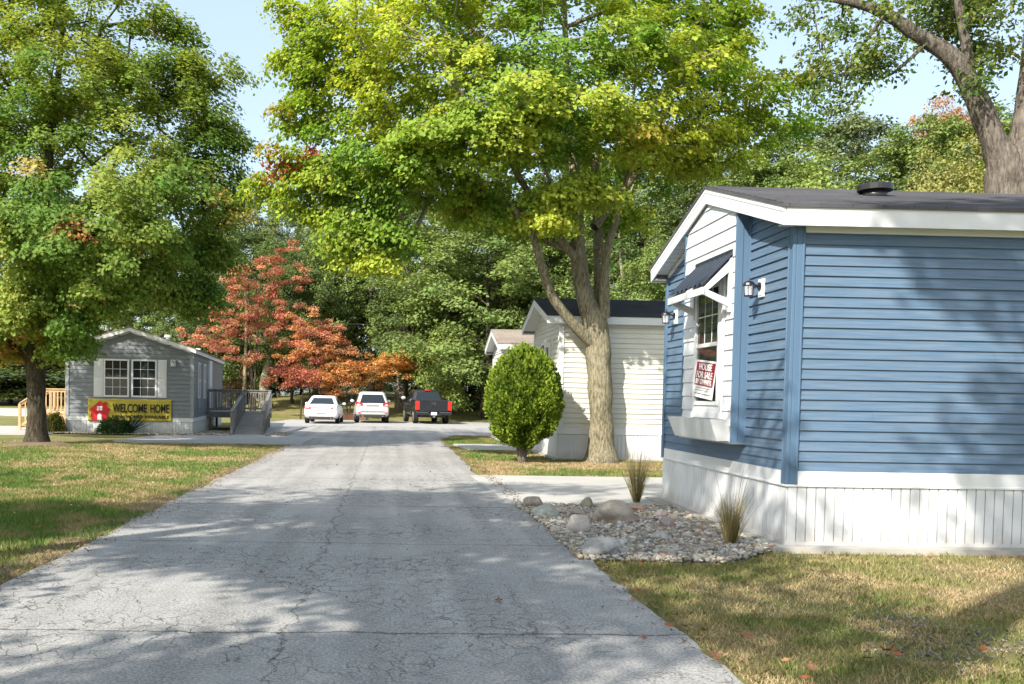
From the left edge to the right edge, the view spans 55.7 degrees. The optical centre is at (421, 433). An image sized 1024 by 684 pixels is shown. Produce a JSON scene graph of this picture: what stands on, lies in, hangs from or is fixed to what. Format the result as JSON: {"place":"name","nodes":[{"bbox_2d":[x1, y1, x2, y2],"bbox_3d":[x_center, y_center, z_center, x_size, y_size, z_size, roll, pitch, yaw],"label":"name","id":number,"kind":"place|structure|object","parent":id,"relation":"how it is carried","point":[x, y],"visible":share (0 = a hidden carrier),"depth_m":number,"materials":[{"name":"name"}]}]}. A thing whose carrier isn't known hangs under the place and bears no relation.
{"place":"outdoors","nodes":[
{"label":"outdoors","id":0,"kind":"place"},
{"bbox_2d":[0,408,63,415],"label":"cross road","id":1,"kind":"structure","parent":0,"point":[8,411],"depth_m":64.81,"materials":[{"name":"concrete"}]},
{"bbox_2d":[113,424,313,444],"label":"path","id":2,"kind":"structure","parent":0,"point":[239,439],"depth_m":31.25,"materials":[{"name":"concrete"}]},
{"bbox_2d":[48,430,292,435],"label":"pebbles","id":3,"kind":"object","parent":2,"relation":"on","point":[220,432],"visible":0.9,"depth_m":34.07,"materials":[{"name":"gravel"}]},
{"bbox_2d":[207,389,271,434],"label":"wooden ramp","id":4,"kind":"structure","parent":2,"relation":"on","point":[243,421],"depth_m":39.74,"materials":[{"name":"grey wood"}]},
{"bbox_2d":[0,425,742,683],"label":"road","id":5,"kind":"structure","parent":0,"point":[433,611],"depth_m":7.25,"materials":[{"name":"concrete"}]},
{"bbox_2d":[0,437,773,682],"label":"leaf litter","id":6,"kind":"object","parent":5,"relation":"on","point":[280,450],"visible":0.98,"depth_m":8.93,"materials":[{"name":"plant"}]},
{"bbox_2d":[445,435,552,460],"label":"grass","id":7,"kind":"structure","parent":0,"point":[480,453],"depth_m":26.99,"materials":[{"name":"plant"}]},
{"bbox_2d":[0,387,1023,683],"bbox_3d":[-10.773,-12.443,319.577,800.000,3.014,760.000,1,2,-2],"label":"ground","id":8,"kind":"structure","parent":0,"point":[282,409],"depth_m":7.66,"materials":[{"name":"plant"}]},
{"bbox_2d":[0,358,53,400],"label":"understorey tree","id":9,"kind":"object","parent":8,"relation":"on","point":[10,376],"visible":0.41,"depth_m":84.19,"materials":[{"name":"green plant"}]},
{"bbox_2d":[0,426,56,434],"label":"side pad","id":10,"kind":"object","parent":8,"relation":"on","point":[9,430],"visible":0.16,"depth_m":34.90,"materials":[{"name":"concrete"}]},
{"bbox_2d":[18,388,65,429],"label":"wooden deck","id":11,"kind":"structure","parent":10,"relation":"on","point":[49,391],"depth_m":35.75,"materials":[{"name":"brown wood"}]},
{"bbox_2d":[0,362,64,396],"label":"understorey tree","id":12,"kind":"object","parent":8,"relation":"on","point":[49,378],"visible":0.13,"depth_m":87.10,"materials":[{"name":"green plant"}]},
{"bbox_2d":[0,360,64,403],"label":"understorey tree","id":13,"kind":"object","parent":8,"relation":"on","point":[19,386],"visible":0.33,"depth_m":86.03,"materials":[{"name":"green plant"}]},
{"bbox_2d":[0,442,73,446],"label":"mulch mound","id":14,"kind":"object","parent":8,"relation":"on","point":[50,444],"visible":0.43,"depth_m":26.05,"materials":[{"name":"soil"}]},
{"bbox_2d":[21,362,64,398],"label":"understorey tree","id":15,"kind":"object","parent":8,"relation":"on","point":[58,372],"visible":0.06,"depth_m":88.84,"materials":[{"name":"green plant"}]},
{"bbox_2d":[47,411,67,433],"bbox_3d":[-13.067,-0.326,34.203,1.019,1.114,1.002,0,2,-26],"label":"shrub","id":16,"kind":"object","parent":8,"relation":"on","point":[55,422],"visible":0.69,"depth_m":33.95,"materials":[{"name":"green plant"}]},
{"bbox_2d":[0,473,218,583],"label":"grass","id":17,"kind":"structure","parent":8,"relation":"on","point":[102,484],"depth_m":12.47,"materials":[{"name":"plant"}]},
{"bbox_2d":[94,416,133,434],"bbox_3d":[-10.857,-0.191,34.013,1.467,0.902,1.228,1,2,-2],"label":"shrub","id":18,"kind":"object","parent":8,"relation":"on","point":[104,428],"visible":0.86,"depth_m":33.74,"materials":[{"name":"green plant"}]},
{"bbox_2d":[82,259,156,336],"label":"broadleaf tree","id":19,"kind":"object","parent":8,"relation":"on","point":[107,330],"visible":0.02,"depth_m":82.64,"materials":[{"name":"green plant"}]},
{"bbox_2d":[107,410,152,431],"bbox_3d":[-10.439,-0.446,34.076,1.675,0.948,1.531,0,3,-32],"label":"yucca plant","id":20,"kind":"object","parent":8,"relation":"on","point":[125,418],"visible":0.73,"depth_m":34.14,"materials":[{"name":"green plant"}]},
{"bbox_2d":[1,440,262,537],"bbox_3d":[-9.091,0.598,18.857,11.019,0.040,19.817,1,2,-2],"label":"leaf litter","id":21,"kind":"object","parent":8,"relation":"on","point":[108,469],"visible":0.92,"depth_m":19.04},
{"bbox_2d":[0,0,271,441],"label":"maple tree","id":22,"kind":"object","parent":8,"relation":"on","point":[56,243],"visible":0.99,"depth_m":24.70,"materials":[{"name":"green plant"}]},
{"bbox_2d":[0,446,280,584],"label":"bare edge","id":23,"kind":"object","parent":8,"relation":"on","point":[74,542],"visible":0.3,"depth_m":9.58,"materials":[{"name":"soil"}]},
{"bbox_2d":[0,440,286,478],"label":"grass","id":24,"kind":"structure","parent":8,"relation":"on","point":[89,450],"depth_m":21.48,"materials":[{"name":"plant"}]},
{"bbox_2d":[65,326,224,433],"bbox_3d":[-11.197,-2.142,40.585,4.700,3.881,12.725,1,2,-7],"label":"mobile home","id":25,"kind":"object","parent":8,"relation":"on","point":[141,364],"visible":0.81,"depth_m":34.58,"materials":[{"name":"plastic"}]},
{"bbox_2d":[103,359,128,396],"bbox_3d":[-10.936,-2.001,34.460,0.890,1.360,0.045,1,2,-7],"label":"window","id":26,"kind":"structure","parent":25,"relation":"in","point":[115,371],"depth_m":34.46,"materials":[{"name":"white glass"}]},
{"bbox_2d":[88,398,171,421],"bbox_3d":[-10.464,-0.854,34.523,2.920,0.800,0.049,1,2,-7],"label":"banner","id":27,"kind":"object","parent":25,"relation":"attached to","point":[152,410],"visible":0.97,"depth_m":34.52,"materials":[{"name":"fabric"}]},
{"bbox_2d":[131,359,156,397],"bbox_3d":[-9.973,-1.989,34.577,0.890,1.360,0.045,1,2,-7],"label":"window","id":28,"kind":"structure","parent":25,"relation":"in","point":[143,372],"depth_m":34.58,"materials":[{"name":"white glass"}]},
{"bbox_2d":[208,361,212,407],"bbox_3d":[-8.943,-2.035,40.836,0.118,2.110,1.100,1,2,-7],"label":"door","id":29,"kind":"structure","parent":25,"relation":"in","point":[210,364],"depth_m":40.68,"materials":[{"name":"metal"}]},
{"bbox_2d":[100,245,211,352],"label":"broadleaf tree","id":30,"kind":"object","parent":8,"relation":"on","point":[141,323],"visible":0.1,"depth_m":77.47,"materials":[{"name":"green plant"}]},
{"bbox_2d":[147,267,259,400],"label":"broadleaf tree","id":31,"kind":"object","parent":8,"relation":"on","point":[161,329],"visible":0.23,"depth_m":69.92,"materials":[{"name":"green plant"}]},
{"bbox_2d":[192,333,257,388],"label":"understorey tree","id":32,"kind":"object","parent":8,"relation":"on","point":[222,355],"visible":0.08,"depth_m":72.01,"materials":[{"name":"red plant"}]},
{"bbox_2d":[222,355,249,406],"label":"understorey tree","id":33,"kind":"object","parent":8,"relation":"on","point":[235,385],"visible":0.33,"depth_m":70.87,"materials":[{"name":"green plant"}]},
{"bbox_2d":[221,277,256,404],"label":"bare trunk tree","id":34,"kind":"object","parent":8,"relation":"on","point":[232,303],"visible":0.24,"depth_m":69.36,"materials":[{"name":"brown plant"}]},
{"bbox_2d":[199,183,281,405],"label":"broadleaf tree","id":35,"kind":"object","parent":8,"relation":"on","point":[258,218],"visible":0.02,"depth_m":84.08,"materials":[{"name":"green plant"}]},
{"bbox_2d":[175,239,314,410],"bbox_3d":[-11.461,-6.843,62.258,8.650,11.656,4.904,0,2,-20],"label":"dogwood tree","id":36,"kind":"object","parent":8,"relation":"on","point":[232,324],"visible":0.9,"depth_m":62.09,"materials":[{"name":"red plant"}]},
{"bbox_2d":[191,222,304,377],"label":"broadleaf tree","id":37,"kind":"object","parent":8,"relation":"on","point":[254,240],"visible":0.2,"depth_m":75.56,"materials":[{"name":"green plant"}]},
{"bbox_2d":[235,292,274,403],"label":"bare trunk tree","id":38,"kind":"object","parent":8,"relation":"on","point":[249,377],"visible":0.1,"depth_m":71.36,"materials":[{"name":"brown plant"}]},
{"bbox_2d":[235,334,293,407],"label":"bare trunk tree","id":39,"kind":"object","parent":8,"relation":"on","point":[269,360],"visible":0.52,"depth_m":65.33,"materials":[{"name":"brown plant"}]},
{"bbox_2d":[250,205,307,396],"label":"broadleaf tree","id":40,"kind":"object","parent":8,"relation":"on","point":[272,227],"visible":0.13,"depth_m":94.03,"materials":[{"name":"green plant"}]},
{"bbox_2d":[256,363,301,396],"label":"understorey tree","id":41,"kind":"object","parent":8,"relation":"on","point":[281,382],"visible":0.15,"depth_m":81.20,"materials":[{"name":"green plant"}]},
{"bbox_2d":[260,357,325,418],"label":"dogwood tree","id":42,"kind":"object","parent":8,"relation":"on","point":[292,375],"visible":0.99,"depth_m":58.86,"materials":[{"name":"red plant"}]},
{"bbox_2d":[234,222,354,403],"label":"broadleaf tree","id":43,"kind":"object","parent":8,"relation":"on","point":[323,298],"visible":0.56,"depth_m":66.37,"materials":[{"name":"green plant"}]},
{"bbox_2d":[271,301,365,399],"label":"dogwood tree","id":44,"kind":"object","parent":8,"relation":"on","point":[306,347],"visible":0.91,"depth_m":60.20,"materials":[{"name":"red plant"}]},
{"bbox_2d":[296,318,353,395],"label":"bare trunk tree","id":45,"kind":"object","parent":8,"relation":"on","point":[330,389],"visible":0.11,"depth_m":69.32,"materials":[{"name":"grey plant"}]},
{"bbox_2d":[277,233,376,395],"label":"broadleaf tree","id":46,"kind":"object","parent":8,"relation":"on","point":[307,253],"visible":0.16,"depth_m":70.03,"materials":[{"name":"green plant"}]},
{"bbox_2d":[291,191,367,317],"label":"broadleaf tree","id":47,"kind":"object","parent":8,"relation":"on","point":[307,230],"visible":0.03,"depth_m":80.17,"materials":[{"name":"green plant"}]},
{"bbox_2d":[298,358,379,414],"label":"dogwood tree","id":48,"kind":"object","parent":8,"relation":"on","point":[328,376],"visible":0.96,"depth_m":59.50,"materials":[{"name":"orange plant"}]},
{"bbox_2d":[298,210,437,391],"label":"broadleaf tree","id":49,"kind":"object","parent":8,"relation":"on","point":[347,289],"visible":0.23,"depth_m":67.79,"materials":[{"name":"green plant"}]},
{"bbox_2d":[340,349,396,391],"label":"understorey tree","id":50,"kind":"object","parent":8,"relation":"on","point":[359,387],"visible":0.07,"depth_m":76.81,"materials":[{"name":"orange plant"}]},
{"bbox_2d":[319,277,419,391],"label":"broadleaf tree","id":51,"kind":"object","parent":8,"relation":"on","point":[366,335],"visible":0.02,"depth_m":81.34,"materials":[{"name":"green plant"}]},
{"bbox_2d":[270,419,490,427],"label":"parking lot","id":52,"kind":"structure","parent":8,"relation":"on","point":[397,423],"depth_m":51.91,"materials":[{"name":"asphalt"}]},
{"bbox_2d":[304,395,345,423],"bbox_3d":[-5.259,-1.347,52.403,2.240,1.469,4.846,1,2,-1],"label":"parked car","id":53,"kind":"object","parent":52,"relation":"on","point":[322,407],"visible":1,"depth_m":50.14,"materials":[{"name":"white paint"}]},
{"bbox_2d":[350,390,390,422],"bbox_3d":[-2.891,-1.585,55.202,2.350,1.811,4.684,1,2,-5],"label":"parked car","id":54,"kind":"object","parent":52,"relation":"on","point":[371,404],"visible":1,"depth_m":53.01,"materials":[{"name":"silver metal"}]},
{"bbox_2d":[401,390,451,423],"bbox_3d":[0.258,-1.606,55.955,2.550,1.909,5.951,1,2,-9],"label":"parked truck","id":55,"kind":"object","parent":52,"relation":"on","point":[433,405],"visible":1,"depth_m":53.76,"materials":[{"name":"black paint"}]},
{"bbox_2d":[353,350,422,391],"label":"dogwood tree","id":56,"kind":"object","parent":8,"relation":"on","point":[401,364],"visible":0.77,"depth_m":62.01,"materials":[{"name":"orange plant"}]},
{"bbox_2d":[387,247,434,410],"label":"dead tree","id":57,"kind":"object","parent":8,"relation":"on","point":[401,387],"visible":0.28,"depth_m":65.53,"materials":[{"name":"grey plant"}]},
{"bbox_2d":[373,188,457,397],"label":"broadleaf tree","id":58,"kind":"object","parent":8,"relation":"on","point":[416,219],"visible":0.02,"depth_m":71.70,"materials":[{"name":"green plant"}]},
{"bbox_2d":[362,250,490,393],"bbox_3d":[0.580,-7.044,65.927,9.474,12.007,9.700,1,2,11],"label":"broadleaf tree","id":59,"kind":"object","parent":8,"relation":"on","point":[391,322],"visible":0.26,"depth_m":64.06,"materials":[{"name":"green plant"}]},
{"bbox_2d":[413,319,487,411],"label":"understorey tree","id":60,"kind":"object","parent":8,"relation":"on","point":[451,393],"visible":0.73,"depth_m":59.75,"materials":[{"name":"green plant"}]},
{"bbox_2d":[458,344,489,406],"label":"understorey tree","id":61,"kind":"object","parent":8,"relation":"on","point":[471,389],"visible":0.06,"depth_m":67.33,"materials":[{"name":"green plant"}]},
{"bbox_2d":[430,170,519,387],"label":"broadleaf tree","id":62,"kind":"object","parent":8,"relation":"on","point":[469,233],"visible":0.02,"depth_m":88.41,"materials":[{"name":"green plant"}]},
{"bbox_2d":[363,199,593,418],"bbox_3d":[4.063,-8.069,61.794,15.883,15.730,15.514,1,2,6],"label":"broadleaf tree","id":63,"kind":"object","parent":8,"relation":"on","point":[488,317],"visible":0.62,"depth_m":59.63,"materials":[{"name":"green plant"}]},
{"bbox_2d":[453,444,516,450],"bbox_3d":[7.035,0.512,29.789,11.923,0.070,3.428,1,2,-2],"label":"parking pad","id":64,"kind":"object","parent":8,"relation":"on","point":[505,447],"visible":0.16,"depth_m":29.41,"materials":[{"name":"concrete"}]},
{"bbox_2d":[468,325,514,402],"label":"understorey tree","id":65,"kind":"object","parent":8,"relation":"on","point":[478,393],"visible":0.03,"depth_m":65.88,"materials":[{"name":"green plant"}]},
{"bbox_2d":[484,329,533,440],"bbox_3d":[6.828,-1.697,35.110,8.680,4.061,4.440,1,2,-2],"label":"mobile home","id":66,"kind":"object","parent":8,"relation":"on","point":[499,342],"visible":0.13,"depth_m":33.98,"materials":[{"name":"plastic"}]},
{"bbox_2d":[482,339,565,462],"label":"arborvitae","id":67,"kind":"object","parent":8,"relation":"on","point":[524,403],"visible":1,"depth_m":22.24,"materials":[{"name":"green plant"}]},
{"bbox_2d":[463,186,591,336],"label":"broadleaf tree","id":68,"kind":"object","parent":8,"relation":"on","point":[499,303],"visible":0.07,"depth_m":65.33,"materials":[{"name":"green plant"}]},
{"bbox_2d":[229,0,835,463],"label":"maple tree","id":69,"kind":"object","parent":8,"relation":"on","point":[511,118],"visible":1,"depth_m":21.85,"materials":[{"name":"green plant"}]},
{"bbox_2d":[530,158,615,268],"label":"broadleaf tree","id":70,"kind":"object","parent":8,"relation":"on","point":[541,178],"visible":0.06,"depth_m":77.25,"materials":[{"name":"green plant"}]},
{"bbox_2d":[503,170,653,320],"bbox_3d":[10.182,-8.575,62.044,9.785,16.665,10.106,0,2,-18],"label":"broadleaf tree","id":71,"kind":"object","parent":8,"relation":"on","point":[551,253],"visible":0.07,"depth_m":59.92,"materials":[{"name":"green plant"}]},
{"bbox_2d":[521,298,664,461],"bbox_3d":[9.869,-1.412,26.257,13.760,4.281,4.590,1,2,-2],"label":"mobile home","id":72,"kind":"object","parent":8,"relation":"on","point":[636,331],"visible":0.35,"depth_m":24.02,"materials":[{"name":"plastic"}]},
{"bbox_2d":[556,188,679,299],"bbox_3d":[12.946,-7.411,58.259,9.774,14.982,10.095,1,2,-8],"label":"broadleaf tree","id":73,"kind":"object","parent":8,"relation":"on","point":[662,211],"visible":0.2,"depth_m":56.78,"materials":[{"name":"green plant"}]},
{"bbox_2d":[546,144,694,296],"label":"broadleaf tree","id":74,"kind":"object","parent":8,"relation":"on","point":[637,187],"visible":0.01,"depth_m":71.00,"materials":[{"name":"green plant"}]},
{"bbox_2d":[610,181,655,299],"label":"bare trunk tree","id":75,"kind":"object","parent":8,"relation":"on","point":[619,246],"visible":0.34,"depth_m":51.96,"materials":[{"name":"brown plant"}]},
{"bbox_2d":[610,224,670,300],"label":"broadleaf tree","id":76,"kind":"object","parent":8,"relation":"on","point":[659,291],"visible":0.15,"depth_m":49.58,"materials":[{"name":"green plant"}]},
{"bbox_2d":[595,553,762,564],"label":"gravel bed soil","id":77,"kind":"structure","parent":8,"relation":"on","point":[700,563],"depth_m":9.06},
{"bbox_2d":[523,496,542,505],"bbox_3d":[1.535,0.947,13.206,0.277,0.186,0.185,1,2,-2],"label":"boulder","id":78,"kind":"object","parent":77,"relation":"on","point":[532,501],"visible":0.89,"depth_m":13.14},
{"bbox_2d":[530,505,559,517],"bbox_3d":[1.552,0.980,12.007,0.370,0.193,0.251,1,2,-2],"label":"boulder","id":79,"kind":"object","parent":77,"relation":"on","point":[547,511],"visible":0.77,"depth_m":11.93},
{"bbox_2d":[565,514,590,532],"bbox_3d":[1.744,1.021,10.712,0.281,0.255,0.189,1,2,-2],"label":"boulder","id":80,"kind":"object","parent":77,"relation":"on","point":[577,523],"visible":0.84,"depth_m":10.64,"materials":[{"name":"stone"}]},
{"bbox_2d":[580,537,620,555],"bbox_3d":[1.725,1.095,9.249,0.392,0.204,0.308,1,2,-2],"label":"boulder","id":81,"kind":"object","parent":77,"relation":"on","point":[600,546],"visible":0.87,"depth_m":9.15,"materials":[{"name":"stone"}]},
{"bbox_2d":[592,500,635,522],"bbox_3d":[2.322,0.964,11.566,0.529,0.342,0.386,2,2,15],"label":"boulder","id":82,"kind":"object","parent":77,"relation":"on","point":[616,511],"visible":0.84,"depth_m":11.43,"materials":[{"name":"stone"}]},
{"bbox_2d":[514,502,775,562],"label":"pebbles","id":83,"kind":"object","parent":77,"relation":"on","point":[694,538],"visible":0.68,"depth_m":10.28,"materials":[{"name":"gravel"}]},
{"bbox_2d":[650,531,669,539],"bbox_3d":[2.523,1.096,10.170,0.213,0.144,0.161,1,2,-2],"label":"boulder","id":84,"kind":"object","parent":77,"relation":"on","point":[660,535],"visible":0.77,"depth_m":10.13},
{"bbox_2d":[659,517,675,526],"bbox_3d":[2.848,1.047,11.136,0.170,0.171,0.120,0,2,-24],"label":"boulder","id":85,"kind":"object","parent":77,"relation":"on","point":[666,521],"visible":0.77,"depth_m":11.10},
{"bbox_2d":[706,457,764,543],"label":"ornamental grass","id":86,"kind":"object","parent":77,"relation":"on","point":[731,532],"depth_m":9.94,"materials":[{"name":"plant"}]},
{"bbox_2d":[630,171,729,285],"bbox_3d":[17.715,-9.322,62.301,7.985,18.246,8.113,1,2,-3],"label":"broadleaf tree","id":87,"kind":"object","parent":8,"relation":"on","point":[678,214],"visible":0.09,"depth_m":61.36,"materials":[{"name":"green plant"}]},
{"bbox_2d":[705,144,812,187],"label":"broadleaf tree","id":88,"kind":"object","parent":8,"relation":"on","point":[779,175],"visible":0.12,"depth_m":54.81,"materials":[{"name":"green plant"}]},
{"bbox_2d":[736,130,829,186],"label":"broadleaf tree","id":89,"kind":"object","parent":8,"relation":"on","point":[784,150],"visible":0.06,"depth_m":64.80,"materials":[{"name":"green plant"}]},
{"bbox_2d":[746,141,857,189],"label":"broadleaf tree","id":90,"kind":"object","parent":8,"relation":"on","point":[814,182],"visible":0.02,"depth_m":53.47,"materials":[{"name":"green plant"}]},
{"bbox_2d":[644,182,1023,555],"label":"mobile home","id":91,"kind":"object","parent":8,"relation":"on","point":[862,346],"visible":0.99,"depth_m":10.02,"materials":[{"name":"plastic"}]},
{"bbox_2d":[692,359,715,399],"bbox_3d":[3.545,-0.683,12.050,0.014,0.470,0.760,6,7,-3],"label":"for sale sign","id":92,"kind":"object","parent":91,"relation":"attached to","point":[704,381],"visible":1,"depth_m":12.02,"materials":[{"name":"paper"}]},
{"bbox_2d":[692,274,726,412],"bbox_3d":[3.575,-1.107,11.993,0.045,1.670,1.070,1,2,-2],"label":"window","id":93,"kind":"structure","parent":91,"relation":"in","point":[709,327],"depth_m":11.86,"materials":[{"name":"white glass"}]},
{"bbox_2d":[790,99,913,188],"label":"broadleaf tree","id":94,"kind":"object","parent":8,"relation":"on","point":[853,128],"visible":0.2,"depth_m":65.83,"materials":[{"name":"green plant"}]},
{"bbox_2d":[834,150,926,190],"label":"broadleaf tree","id":95,"kind":"object","parent":8,"relation":"on","point":[861,181],"visible":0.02,"depth_m":55.37,"materials":[{"name":"green plant"}]},
{"bbox_2d":[755,0,1023,193],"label":"oak tree","id":96,"kind":"object","parent":8,"relation":"on","point":[1003,154],"visible":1,"depth_m":20.71,"materials":[{"name":"green plant"}]},
{"bbox_2d":[839,113,985,190],"bbox_3d":[31.759,-10.248,62.719,12.366,21.061,12.771,3,3,35],"label":"broadleaf tree","id":97,"kind":"object","parent":8,"relation":"on","point":[911,145],"visible":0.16,"depth_m":61.60,"materials":[{"name":"green plant"}]},
{"bbox_2d":[903,144,968,191],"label":"broadleaf tree","id":98,"kind":"object","parent":8,"relation":"on","point":[923,179],"visible":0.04,"depth_m":52.29,"materials":[{"name":"green plant"}]},
{"bbox_2d":[901,92,980,170],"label":"broadleaf tree","id":99,"kind":"object","parent":8,"relation":"on","point":[955,112],"visible":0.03,"depth_m":73.58,"materials":[{"name":"pink plant"}]},
{"bbox_2d":[917,129,985,192],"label":"broadleaf tree","id":100,"kind":"object","parent":8,"relation":"on","point":[970,182],"visible":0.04,"depth_m":47.93,"materials":[{"name":"green plant"}]},
{"bbox_2d":[899,97,1012,192],"bbox_3d":[36.116,-10.431,61.000,13.382,22.067,12.957,2,2,16],"label":"broadleaf tree","id":101,"kind":"object","parent":8,"relation":"on","point":[960,127],"visible":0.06,"depth_m":59.74,"materials":[{"name":"green plant"}]},
{"bbox_2d":[0,0,1023,394],"label":"sky","id":102,"kind":"structure","parent":0,"point":[234,26],"materials":[{"name":"blue"}]},
{"bbox_2d":[462,457,662,476],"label":"grass","id":103,"kind":"structure","parent":0,"point":[550,468],"depth_m":21.08,"materials":[{"name":"plant"}]},
{"bbox_2d":[471,475,661,504],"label":"driveway","id":104,"kind":"structure","parent":0,"point":[596,490],"depth_m":16.18,"materials":[{"name":"concrete"}]},
{"bbox_2d":[617,429,657,501],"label":"ornamental grass","id":105,"kind":"object","parent":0,"point":[637,485],"depth_m":14.04,"materials":[{"name":"plant"}]},
{"bbox_2d":[593,550,1023,683],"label":"grass","id":106,"kind":"structure","parent":0,"point":[762,565],"depth_m":7.15,"materials":[{"name":"plant"}]},
{"bbox_2d":[683,563,1023,682],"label":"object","id":107,"kind":"object","parent":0,"point":[947,646],"visible":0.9,"depth_m":6.26,"materials":[{"name":"plant"}]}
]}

